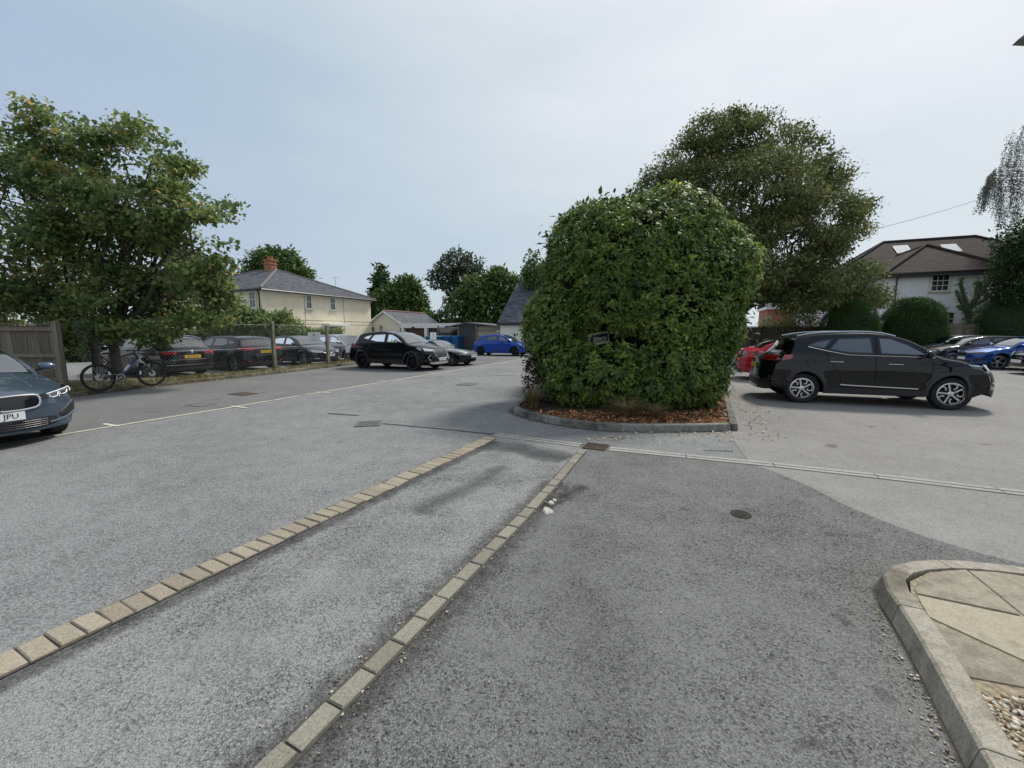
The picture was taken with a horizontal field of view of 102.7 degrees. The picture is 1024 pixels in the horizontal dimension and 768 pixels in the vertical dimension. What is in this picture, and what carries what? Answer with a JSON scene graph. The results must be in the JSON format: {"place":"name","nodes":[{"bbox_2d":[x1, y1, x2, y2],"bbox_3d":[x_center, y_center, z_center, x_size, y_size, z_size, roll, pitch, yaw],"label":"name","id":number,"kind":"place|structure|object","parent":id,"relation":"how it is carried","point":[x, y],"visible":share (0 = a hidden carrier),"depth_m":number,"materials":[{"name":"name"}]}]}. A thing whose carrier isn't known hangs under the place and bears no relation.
{"place":"outdoors","nodes":[
{"label":"outdoors","id":0,"kind":"place"},
{"bbox_2d":[155,256,376,337],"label":"cream house","id":1,"kind":"structure","parent":0,"point":[307,301],"depth_m":37.69,"materials":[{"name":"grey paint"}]},
{"bbox_2d":[248,290,257,308],"bbox_3d":[-20.797,-6.782,32.786,1.060,1.630,0.120,3,8,23],"label":"window","id":2,"kind":"structure","parent":1,"relation":"in","point":[252,296],"depth_m":32.81,"materials":[{"name":"white paint"}]},
{"bbox_2d":[305,294,313,309],"bbox_3d":[-17.993,-7.244,36.353,0.120,1.380,0.816,3,8,23],"label":"window","id":3,"kind":"structure","parent":1,"relation":"in","point":[308,298],"depth_m":36.34,"materials":[{"name":"white paint"}]},
{"bbox_2d":[329,298,336,311],"bbox_3d":[-16.945,-7.562,38.785,0.120,1.380,0.843,3,8,23],"label":"window","id":4,"kind":"structure","parent":1,"relation":"in","point":[332,300],"depth_m":38.81,"materials":[{"name":"white paint"}]},
{"bbox_2d":[0,437,582,767],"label":"strip road","id":5,"kind":"structure","parent":0,"point":[216,671],"depth_m":2.14,"materials":[{"name":"grey asphalt"}]},
{"bbox_2d":[483,443,568,459],"bbox_3d":[0.166,0.899,5.541,1.600,0.001,0.954,4,8,26],"label":"grime","id":6,"kind":"object","parent":5,"relation":"on","point":[539,453],"visible":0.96,"depth_m":5.45,"materials":[{"name":"grey"}]},
{"bbox_2d":[0,349,746,680],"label":"car park","id":7,"kind":"structure","parent":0,"point":[94,520],"depth_m":4.76,"materials":[{"name":"grey asphalt"}]},
{"bbox_2d":[100,335,215,377],"bbox_3d":[-13.541,-1.111,15.480,4.878,1.487,2.233,3,8,23],"label":"parked car","id":8,"kind":"object","parent":7,"relation":"on","point":[166,356],"visible":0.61,"depth_m":14.50,"materials":[{"name":"black paint"}]},
{"bbox_2d":[64,326,344,362],"bbox_3d":[-18.567,-2.537,25.810,15.862,2.420,1.867,-6,9,-39],"label":"hedge","id":9,"kind":"object","parent":7,"relation":"on","point":[72,355],"visible":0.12,"depth_m":22.20,"materials":[{"name":"green plant"}]},
{"bbox_2d":[68,359,352,392],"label":"verge","id":10,"kind":"structure","parent":7,"relation":"on","point":[73,382],"depth_m":12.84,"materials":[{"name":"green plant"}]},
{"bbox_2d":[0,321,68,385],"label":"board fence","id":11,"kind":"object","parent":10,"relation":"on","point":[32,345],"visible":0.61,"depth_m":10.89,"materials":[{"name":"wood"}]},
{"bbox_2d":[0,91,127,381],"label":"sycamore tree","id":12,"kind":"object","parent":10,"relation":"on","point":[23,163],"visible":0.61,"depth_m":11.66,"materials":[{"name":"green plant"}]},
{"bbox_2d":[80,347,165,391],"bbox_3d":[-10.379,-0.426,11.004,0.670,1.105,1.762,0,7,2],"label":"bicycle","id":13,"kind":"object","parent":10,"relation":"on","point":[119,376],"visible":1,"depth_m":10.84,"materials":[{"name":"black metal"}]},
{"bbox_2d":[6,108,250,381],"bbox_3d":[-10.556,-3.929,12.244,6.197,7.718,4.206,0,7,0],"label":"sycamore tree","id":14,"kind":"object","parent":10,"relation":"on","point":[155,233],"visible":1,"depth_m":11.28,"materials":[{"name":"green plant"}]},
{"bbox_2d":[74,321,391,385],"bbox_3d":[-9.114,-1.581,17.187,0.120,2.020,13.602,3,8,21],"label":"chain link fence","id":15,"kind":"object","parent":10,"relation":"on","point":[274,349],"visible":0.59,"depth_m":16.05,"materials":[{"name":"metal"}]},
{"bbox_2d":[308,332,320,341],"bbox_3d":[-8.543,-2.033,17.680,0.520,0.400,0.026,-1,7,-5],"label":"parking sign","id":16,"kind":"object","parent":15,"relation":"attached to","point":[313,336],"visible":1,"depth_m":17.68,"materials":[{"name":"white metal"}]},
{"bbox_2d":[345,335,357,352],"bbox_3d":[-7.675,-1.912,19.614,0.600,0.820,0.018,-1,7,-5],"label":"parking notice","id":17,"kind":"object","parent":15,"relation":"attached to","point":[350,340],"visible":0.65,"depth_m":19.59,"materials":[{"name":"white"}]},
{"bbox_2d":[68,362,356,396],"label":"verge kerb","id":18,"kind":"structure","parent":7,"relation":"on","point":[180,382],"depth_m":13.20,"materials":[{"name":"grey concrete"}]},
{"bbox_2d":[192,335,282,371],"bbox_3d":[-12.129,-1.393,17.796,4.382,1.462,2.207,3,8,23],"label":"parked car","id":19,"kind":"object","parent":7,"relation":"on","point":[248,344],"visible":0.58,"depth_m":16.74,"materials":[{"name":"black paint"}]},
{"bbox_2d":[0,437,494,677],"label":"paver row","id":20,"kind":"object","parent":7,"relation":"on","point":[47,643],"visible":1,"depth_m":2.63,"materials":[{"name":"beige concrete"}]},
{"bbox_2d":[195,294,305,338],"bbox_3d":[-14.981,-3.373,23.953,6.836,3.832,3.294,0,7,0],"label":"buddleia shrub","id":21,"kind":"object","parent":7,"relation":"on","point":[260,317],"visible":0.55,"depth_m":23.16,"materials":[{"name":"green plant"}]},
{"bbox_2d":[0,356,526,443],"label":"parking bays","id":22,"kind":"object","parent":7,"relation":"on","point":[94,411],"visible":0.6,"depth_m":10.85,"materials":[{"name":"grey asphalt"}]},
{"bbox_2d":[0,349,74,436],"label":"parked car","id":23,"kind":"object","parent":22,"relation":"on","point":[31,399],"visible":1,"depth_m":5.99,"materials":[{"name":"blue paint"}]},
{"bbox_2d":[187,402,214,406],"bbox_3d":[-6.847,0.452,9.022,0.500,0.009,0.360,3,8,23],"label":"manhole cover","id":24,"kind":"object","parent":22,"relation":"on","point":[201,404],"visible":1,"depth_m":9.01,"materials":[{"name":"grey metal"}]},
{"bbox_2d":[72,365,345,396],"bbox_3d":[-9.586,-0.170,13.926,0.578,0.001,19.686,2,8,17],"label":"grime","id":25,"kind":"object","parent":22,"relation":"on","point":[185,383],"visible":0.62,"depth_m":12.36,"materials":[{"name":"brown"}]},
{"bbox_2d":[228,392,258,395],"bbox_3d":[-6.941,0.254,10.575,0.620,0.009,0.420,3,8,23],"label":"manhole cover","id":26,"kind":"object","parent":22,"relation":"on","point":[243,393],"visible":1,"depth_m":10.61,"materials":[{"name":"metal"}]},
{"bbox_2d":[0,358,524,444],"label":"painted road line","id":27,"kind":"object","parent":22,"relation":"on","point":[111,425],"visible":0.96,"depth_m":8.14,"materials":[{"name":"paint"}]},
{"bbox_2d":[350,331,448,370],"bbox_3d":[-4.966,-1.521,18.077,4.510,1.645,2.234,3,8,23],"label":"parked car","id":28,"kind":"object","parent":22,"relation":"on","point":[413,352],"visible":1,"depth_m":17.31,"materials":[{"name":"black paint"}]},
{"bbox_2d":[71,361,785,443],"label":"fallen leaves","id":29,"kind":"object","parent":22,"relation":"on","point":[623,428],"visible":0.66,"depth_m":7.04,"materials":[{"name":"brown plant"}]},
{"bbox_2d":[429,339,476,365],"bbox_3d":[-3.651,-1.600,20.377,4.000,1.220,2.049,3,8,23],"label":"parked car","id":30,"kind":"object","parent":22,"relation":"on","point":[456,356],"visible":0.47,"depth_m":19.42,"materials":[{"name":"silver paint"}]},
{"bbox_2d":[236,244,321,280],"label":"round tree","id":31,"kind":"object","parent":7,"relation":"on","point":[284,257],"visible":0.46,"depth_m":56.78,"materials":[{"name":"green plant"}]},
{"bbox_2d":[286,319,313,335],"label":"leafy shrub","id":32,"kind":"object","parent":7,"relation":"on","point":[308,329],"visible":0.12,"depth_m":24.60,"materials":[{"name":"green plant"}]},
{"bbox_2d":[269,335,338,364],"bbox_3d":[-10.591,-1.718,20.473,4.070,1.430,2.135,3,8,23],"label":"parked car","id":33,"kind":"object","parent":7,"relation":"on","point":[305,351],"visible":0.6,"depth_m":19.58,"materials":[{"name":"black paint"}]},
{"bbox_2d":[320,334,349,360],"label":"parked car","id":34,"kind":"object","parent":7,"relation":"on","point":[336,341],"visible":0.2,"depth_m":22.12,"materials":[{"name":"silver metal"}]},
{"bbox_2d":[354,420,381,426],"bbox_3d":[-2.509,0.689,7.167,0.420,0.009,0.420,-2,7,-12],"label":"drain grate","id":35,"kind":"object","parent":7,"relation":"on","point":[368,423],"visible":1,"depth_m":7.14,"materials":[{"name":"grey metal"}]},
{"bbox_2d":[369,295,374,316],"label":"thin shrub","id":36,"kind":"object","parent":7,"relation":"on","point":[372,309],"visible":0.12,"depth_m":55.29,"materials":[{"name":"green plant"}]},
{"bbox_2d":[364,262,390,301],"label":"conifer tree","id":37,"kind":"object","parent":7,"relation":"on","point":[378,278],"visible":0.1,"depth_m":59.44,"materials":[{"name":"green plant"}]},
{"bbox_2d":[367,272,432,318],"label":"round tree","id":38,"kind":"object","parent":7,"relation":"on","point":[405,292],"visible":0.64,"depth_m":55.39,"materials":[{"name":"green plant"}]},
{"bbox_2d":[371,310,459,338],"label":"garage block","id":39,"kind":"structure","parent":7,"relation":"on","point":[422,324],"depth_m":43.37,"materials":[{"name":"beige paint"}]},
{"bbox_2d":[406,328,423,337],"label":"garage door","id":40,"kind":"structure","parent":39,"relation":"in","point":[419,331],"depth_m":42.02,"materials":[{"name":"brown wood"}]},
{"bbox_2d":[429,328,436,335],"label":"garage door","id":41,"kind":"structure","parent":39,"relation":"in","point":[430,329],"depth_m":41.26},
{"bbox_2d":[430,332,435,338],"bbox_3d":[-6.493,-3.415,33.858,0.580,1.680,0.060,3,8,23],"label":"notice","id":42,"kind":"object","parent":39,"relation":"attached to","point":[432,335],"visible":0.92,"depth_m":33.76,"materials":[{"name":"white"}]},
{"bbox_2d":[254,450,586,767],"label":"paver row","id":43,"kind":"object","parent":7,"relation":"on","point":[292,748],"visible":1,"depth_m":2.05,"materials":[{"name":"beige concrete"}]},
{"bbox_2d":[425,336,441,339],"bbox_3d":[-6.668,-3.507,35.134,1.160,1.270,1.130,3,8,23],"label":"wheelie bin","id":44,"kind":"object","parent":7,"relation":"on","point":[437,338],"visible":0.31,"depth_m":34.73,"materials":[{"name":"blue plastic"}]},
{"bbox_2d":[426,310,444,322],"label":"clipped yew","id":45,"kind":"object","parent":7,"relation":"on","point":[430,313],"visible":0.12,"depth_m":50.94,"materials":[{"name":"green plant"}]},
{"bbox_2d":[442,336,450,342],"bbox_3d":[-5.755,-3.583,35.729,1.160,1.270,1.130,3,8,23],"label":"wheelie bin","id":46,"kind":"object","parent":7,"relation":"on","point":[446,338],"visible":0.34,"depth_m":35.13,"materials":[{"name":"blue plastic"}]},
{"bbox_2d":[424,245,486,319],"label":"airy tree","id":47,"kind":"object","parent":7,"relation":"on","point":[450,279],"visible":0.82,"depth_m":63.92,"materials":[{"name":"green plant"}]},
{"bbox_2d":[450,336,463,348],"bbox_3d":[-4.966,-3.595,35.828,1.160,1.270,1.130,3,8,23],"label":"wheelie bin","id":48,"kind":"object","parent":7,"relation":"on","point":[457,341],"visible":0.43,"depth_m":35.37,"materials":[{"name":"blue plastic"}]},
{"bbox_2d":[439,315,475,322],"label":"clipped yew","id":49,"kind":"object","parent":7,"relation":"on","point":[457,320],"visible":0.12,"depth_m":49.90,"materials":[{"name":"green plant"}]},
{"bbox_2d":[456,383,477,385],"bbox_3d":[-1.378,0.005,12.527,0.500,0.009,0.500,3,8,23],"label":"manhole cover","id":50,"kind":"object","parent":7,"relation":"on","point":[468,384],"visible":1,"depth_m":12.43,"materials":[{"name":"grey metal"}]},
{"bbox_2d":[437,322,499,349],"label":"bin store","id":51,"kind":"structure","parent":7,"relation":"on","point":[471,332],"depth_m":35.85,"materials":[{"name":"grey wood"}]},
{"bbox_2d":[444,262,535,323],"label":"bushy tree","id":52,"kind":"object","parent":7,"relation":"on","point":[492,294],"visible":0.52,"depth_m":51.26,"materials":[{"name":"green plant"}]},
{"bbox_2d":[473,334,528,355],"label":"parked car","id":53,"kind":"object","parent":7,"relation":"on","point":[493,343],"visible":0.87,"depth_m":27.50,"materials":[{"name":"blue paint"}]},
{"bbox_2d":[328,375,725,450],"bbox_3d":[-1.146,0.378,9.616,5.658,0.001,10.241,-2,8,-16],"label":"tarmac seam","id":54,"kind":"object","parent":7,"relation":"on","point":[460,430],"visible":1,"depth_m":6.86,"materials":[{"name":"grey asphalt"}]},
{"bbox_2d":[497,283,565,341],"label":"slate roof building","id":55,"kind":"structure","parent":7,"relation":"on","point":[509,321],"depth_m":32.80,"materials":[{"name":"black"}]},
{"bbox_2d":[492,433,582,446],"bbox_3d":[0.355,0.828,6.099,1.391,0.014,0.184,4,8,26],"label":"drain channel","id":56,"kind":"object","parent":7,"relation":"on","point":[566,443],"visible":1,"depth_m":6.08,"materials":[{"name":"concrete"}]},
{"bbox_2d":[542,498,556,514],"bbox_3d":[0.343,1.122,3.772,0.108,0.012,0.351,2,7,12],"label":"mortar spill","id":57,"kind":"object","parent":7,"relation":"on","point":[546,510],"visible":1,"depth_m":3.70,"materials":[{"name":"white concrete"}]},
{"bbox_2d":[581,442,609,450],"bbox_3d":[1.170,0.875,5.722,0.320,0.017,0.300,4,8,26],"label":"drain grate","id":58,"kind":"object","parent":7,"relation":"on","point":[595,446],"visible":1,"depth_m":5.71,"materials":[{"name":"metal"}]},
{"bbox_2d":[247,479,955,767],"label":"loose stones","id":59,"kind":"object","parent":7,"relation":"on","point":[910,710],"visible":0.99,"depth_m":1.90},
{"bbox_2d":[512,409,711,432],"bbox_3d":[1.419,0.663,7.398,4.477,0.001,1.590,6,9,39],"label":"grime","id":60,"kind":"object","parent":7,"relation":"on","point":[605,430],"visible":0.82,"depth_m":6.63,"materials":[{"name":"brown"}]},
{"bbox_2d":[513,389,737,431],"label":"island kerb","id":61,"kind":"structure","parent":7,"relation":"on","point":[518,410],"depth_m":6.68,"materials":[{"name":"grey concrete"}]},
{"bbox_2d":[520,377,731,425],"bbox_3d":[3.302,0.124,11.008,4.299,0.001,9.404,3,8,24],"label":"planting bed","id":62,"kind":"object","parent":7,"relation":"on","point":[547,406],"visible":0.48,"depth_m":7.85,"materials":[{"name":"brown soil"}]},
{"bbox_2d":[502,378,552,407],"bbox_3d":[0.399,0.186,8.262,1.208,0.562,1.188,0,7,0],"label":"sedge clump","id":63,"kind":"object","parent":62,"relation":"on","point":[532,398],"visible":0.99,"depth_m":8.19,"materials":[{"name":"plant"}]},
{"bbox_2d":[521,353,566,401],"bbox_3d":[0.693,-0.111,8.912,1.085,1.166,0.849,7,10,42],"label":"purple shrub","id":64,"kind":"object","parent":62,"relation":"on","point":[528,367],"visible":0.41,"depth_m":8.86,"materials":[{"name":"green plant"}]},
{"bbox_2d":[588,331,609,396],"bbox_3d":[1.827,-0.354,8.759,0.515,1.566,0.052,-2,7,-14],"label":"sign","id":65,"kind":"object","parent":62,"relation":"on","point":[602,337],"visible":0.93,"depth_m":8.67,"materials":[{"name":"black metal"}]},
{"bbox_2d":[599,394,658,416],"bbox_3d":[2.063,0.382,7.318,1.174,0.411,1.162,0,7,0],"label":"sedge clump","id":66,"kind":"object","parent":62,"relation":"on","point":[624,407],"visible":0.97,"depth_m":7.31,"materials":[{"name":"green plant"}]},
{"bbox_2d":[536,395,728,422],"bbox_3d":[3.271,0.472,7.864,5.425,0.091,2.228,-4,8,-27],"label":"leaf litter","id":67,"kind":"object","parent":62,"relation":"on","point":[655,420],"visible":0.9,"depth_m":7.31,"materials":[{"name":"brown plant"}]},
{"bbox_2d":[512,177,769,410],"bbox_3d":[3.400,-2.198,10.554,5.158,4.945,7.493,3,8,24],"label":"evergreen bush","id":68,"kind":"object","parent":62,"relation":"on","point":[645,280],"visible":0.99,"depth_m":8.01,"materials":[{"name":"green plant"}]},
{"bbox_2d":[634,399,675,417],"bbox_3d":[2.520,0.437,7.244,0.952,0.320,0.914,0,7,0],"label":"sedge clump","id":69,"kind":"object","parent":62,"relation":"on","point":[655,413],"visible":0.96,"depth_m":7.25,"materials":[{"name":"green plant"}]},
{"bbox_2d":[292,449,1023,767],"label":"road patch","id":70,"kind":"object","parent":7,"relation":"on","point":[572,666],"visible":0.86,"depth_m":2.09,"materials":[{"name":"grey asphalt"}]},
{"bbox_2d":[873,589,965,767],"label":"grime","id":71,"kind":"object","parent":70,"relation":"on","point":[921,680],"visible":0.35,"depth_m":1.93,"materials":[{"name":"brown"}]},
{"bbox_2d":[730,510,751,518],"bbox_3d":[2.014,1.144,3.603,0.170,0.007,0.170,0,7,0],"label":"stopcock cover","id":72,"kind":"object","parent":7,"relation":"on","point":[741,514],"visible":1,"depth_m":3.59,"materials":[{"name":"metal"}]},
{"bbox_2d":[757,303,795,325],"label":"brick building","id":73,"kind":"structure","parent":7,"relation":"on","point":[766,310],"depth_m":36.78,"materials":[{"name":"red brick"}]},
{"bbox_2d":[876,560,1023,767],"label":"pavement corner","id":74,"kind":"object","parent":7,"relation":"on","point":[959,626],"visible":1,"depth_m":2.01,"materials":[{"name":"concrete"}]},
{"bbox_2d":[0,0,1023,325],"label":"sky","id":75,"kind":"structure","parent":0,"point":[355,134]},
{"bbox_2d":[517,248,542,292],"bbox_3d":[2.772,-7.241,35.176,4.828,8.668,4.024,0,7,0],"label":"slender tree","id":76,"kind":"object","parent":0,"point":[529,277],"visible":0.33,"depth_m":34.47,"materials":[{"name":"green plant"}]},
{"bbox_2d":[728,356,1023,563],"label":"road","id":77,"kind":"structure","parent":0,"point":[978,440],"depth_m":5.50,"materials":[{"name":"grey asphalt"}]},
{"bbox_2d":[734,341,775,372],"bbox_3d":[9.950,-0.811,13.355,4.700,1.430,2.230,3,8,23],"label":"parked car","id":78,"kind":"object","parent":77,"relation":"on","point":[746,359],"visible":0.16,"depth_m":13.44,"materials":[{"name":"red paint"}]},
{"bbox_2d":[625,100,901,347],"bbox_3d":[15.638,-9.313,24.616,18.317,15.674,9.575,0,7,0],"label":"horse chestnut tree","id":79,"kind":"object","parent":77,"relation":"on","point":[785,287],"visible":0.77,"depth_m":23.43,"materials":[{"name":"green plant"}]},
{"bbox_2d":[873,184,1021,229],"bbox_3d":[29.924,-12.129,27.687,14.940,4.326,0.022,-2,8,-15],"label":"overhead wire","id":80,"kind":"object","parent":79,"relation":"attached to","point":[950,208],"visible":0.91,"depth_m":27.52,"materials":[{"name":"grey"}]},
{"bbox_2d":[720,325,822,355],"bbox_3d":[16.244,-2.780,26.552,16.707,2.000,0.220,1,7,6],"label":"board fence","id":81,"kind":"object","parent":77,"relation":"on","point":[765,331],"visible":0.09,"depth_m":26.44,"materials":[{"name":"brown wood"}]},
{"bbox_2d":[755,303,822,335],"bbox_3d":[18.582,-3.570,27.014,4.301,3.450,2.848,0,7,0],"label":"garden shrub","id":82,"kind":"object","parent":77,"relation":"on","point":[805,319],"visible":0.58,"depth_m":26.81,"materials":[{"name":"green plant"}]},
{"bbox_2d":[608,447,1023,495],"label":"drain channel","id":83,"kind":"object","parent":77,"relation":"on","point":[869,475],"visible":1,"depth_m":4.71,"materials":[{"name":"concrete"}]},
{"bbox_2d":[815,296,884,348],"bbox_3d":[20.117,-3.261,24.397,3.353,3.867,3.365,0,7,0],"label":"clipped yew","id":84,"kind":"object","parent":77,"relation":"on","point":[856,315],"visible":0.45,"depth_m":23.57,"materials":[{"name":"green plant"}]},
{"bbox_2d":[749,331,994,409],"bbox_3d":[8.046,-0.418,9.511,4.344,1.624,2.196,3,8,20],"label":"parked car","id":85,"kind":"object","parent":77,"relation":"on","point":[802,367],"visible":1,"depth_m":8.83,"materials":[{"name":"black paint"}]},
{"bbox_2d":[796,235,1014,325],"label":"white house","id":86,"kind":"structure","parent":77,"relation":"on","point":[934,268],"depth_m":29.54,"materials":[{"name":"white painted render"},{"name":"brown concrete tile"},{"name":"window glass"}]},
{"bbox_2d":[927,275,952,292],"bbox_3d":[29.973,-7.076,28.648,1.280,1.380,0.120,3,8,23],"label":"window","id":87,"kind":"structure","parent":86,"relation":"in","point":[936,284],"depth_m":28.69,"materials":[{"name":"white paint"}]},
{"bbox_2d":[946,312,955,324],"bbox_3d":[30.576,-4.510,28.717,0.880,1.100,0.120,3,8,23],"label":"window","id":88,"kind":"structure","parent":86,"relation":"in","point":[951,319],"depth_m":28.65,"materials":[{"name":"black glass"}]},
{"bbox_2d":[879,295,952,344],"bbox_3d":[23.582,-3.273,24.186,3.682,3.890,3.564,0,7,0],"label":"clipped yew","id":89,"kind":"object","parent":77,"relation":"on","point":[919,321],"visible":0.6,"depth_m":23.22,"materials":[{"name":"green plant"}]},
{"bbox_2d":[920,335,978,346],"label":"parked car","id":90,"kind":"object","parent":77,"relation":"on","point":[941,343],"visible":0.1,"depth_m":22.36,"materials":[{"name":"silver paint"}]},
{"bbox_2d":[942,323,979,335],"bbox_3d":[27.389,-2.748,25.700,4.592,2.150,0.220,1,7,10],"label":"board fence","id":91,"kind":"object","parent":77,"relation":"on","point":[964,329],"visible":0.1,"depth_m":25.51,"materials":[{"name":"grey wood"}]},
{"bbox_2d":[953,275,990,332],"bbox_3d":[28.635,-4.217,25.680,2.289,5.071,1.098,0,7,0],"label":"pollarded tree","id":92,"kind":"object","parent":77,"relation":"on","point":[965,306],"visible":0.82,"depth_m":25.46,"materials":[{"name":"green plant"}]},
{"bbox_2d":[924,335,1019,358],"bbox_3d":[22.942,-1.677,20.153,4.337,1.430,2.183,3,8,23],"label":"parked car","id":93,"kind":"object","parent":77,"relation":"on","point":[950,348],"visible":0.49,"depth_m":19.82,"materials":[{"name":"grey paint"}]},
{"bbox_2d":[956,336,1023,369],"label":"parked car","id":94,"kind":"object","parent":77,"relation":"on","point":[995,355],"visible":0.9,"depth_m":17.47,"materials":[{"name":"blue paint"}]},
{"bbox_2d":[958,295,1023,336],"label":"clipped yew","id":95,"kind":"object","parent":77,"relation":"on","point":[1001,319],"visible":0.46,"depth_m":24.63,"materials":[{"name":"green plant"}]},
{"bbox_2d":[972,125,1023,232],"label":"weeping birch tree","id":96,"kind":"object","parent":77,"relation":"on","point":[990,180],"visible":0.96,"depth_m":30.04,"materials":[{"name":"green plant"}]},
{"bbox_2d":[977,213,1023,308],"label":"dark evergreen tree","id":97,"kind":"object","parent":77,"relation":"on","point":[1009,257],"visible":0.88,"depth_m":24.55,"materials":[{"name":"green plant"}]},
{"bbox_2d":[1008,351,1023,371],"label":"parked car","id":98,"kind":"object","parent":77,"relation":"on","point":[1016,360],"visible":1,"depth_m":15.58,"materials":[{"name":"silver metal"}]},
{"bbox_2d":[1012,35,1023,45],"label":"flood lamp","id":99,"kind":"object","parent":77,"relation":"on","point":[1019,41],"visible":1,"depth_m":6.61,"materials":[{"name":"grey metal"}]},
{"bbox_2d":[978,691,1023,762],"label":"gravel","id":100,"kind":"structure","parent":0,"point":[1016,724],"depth_m":1.61,"materials":[{"name":"beige gravel"}]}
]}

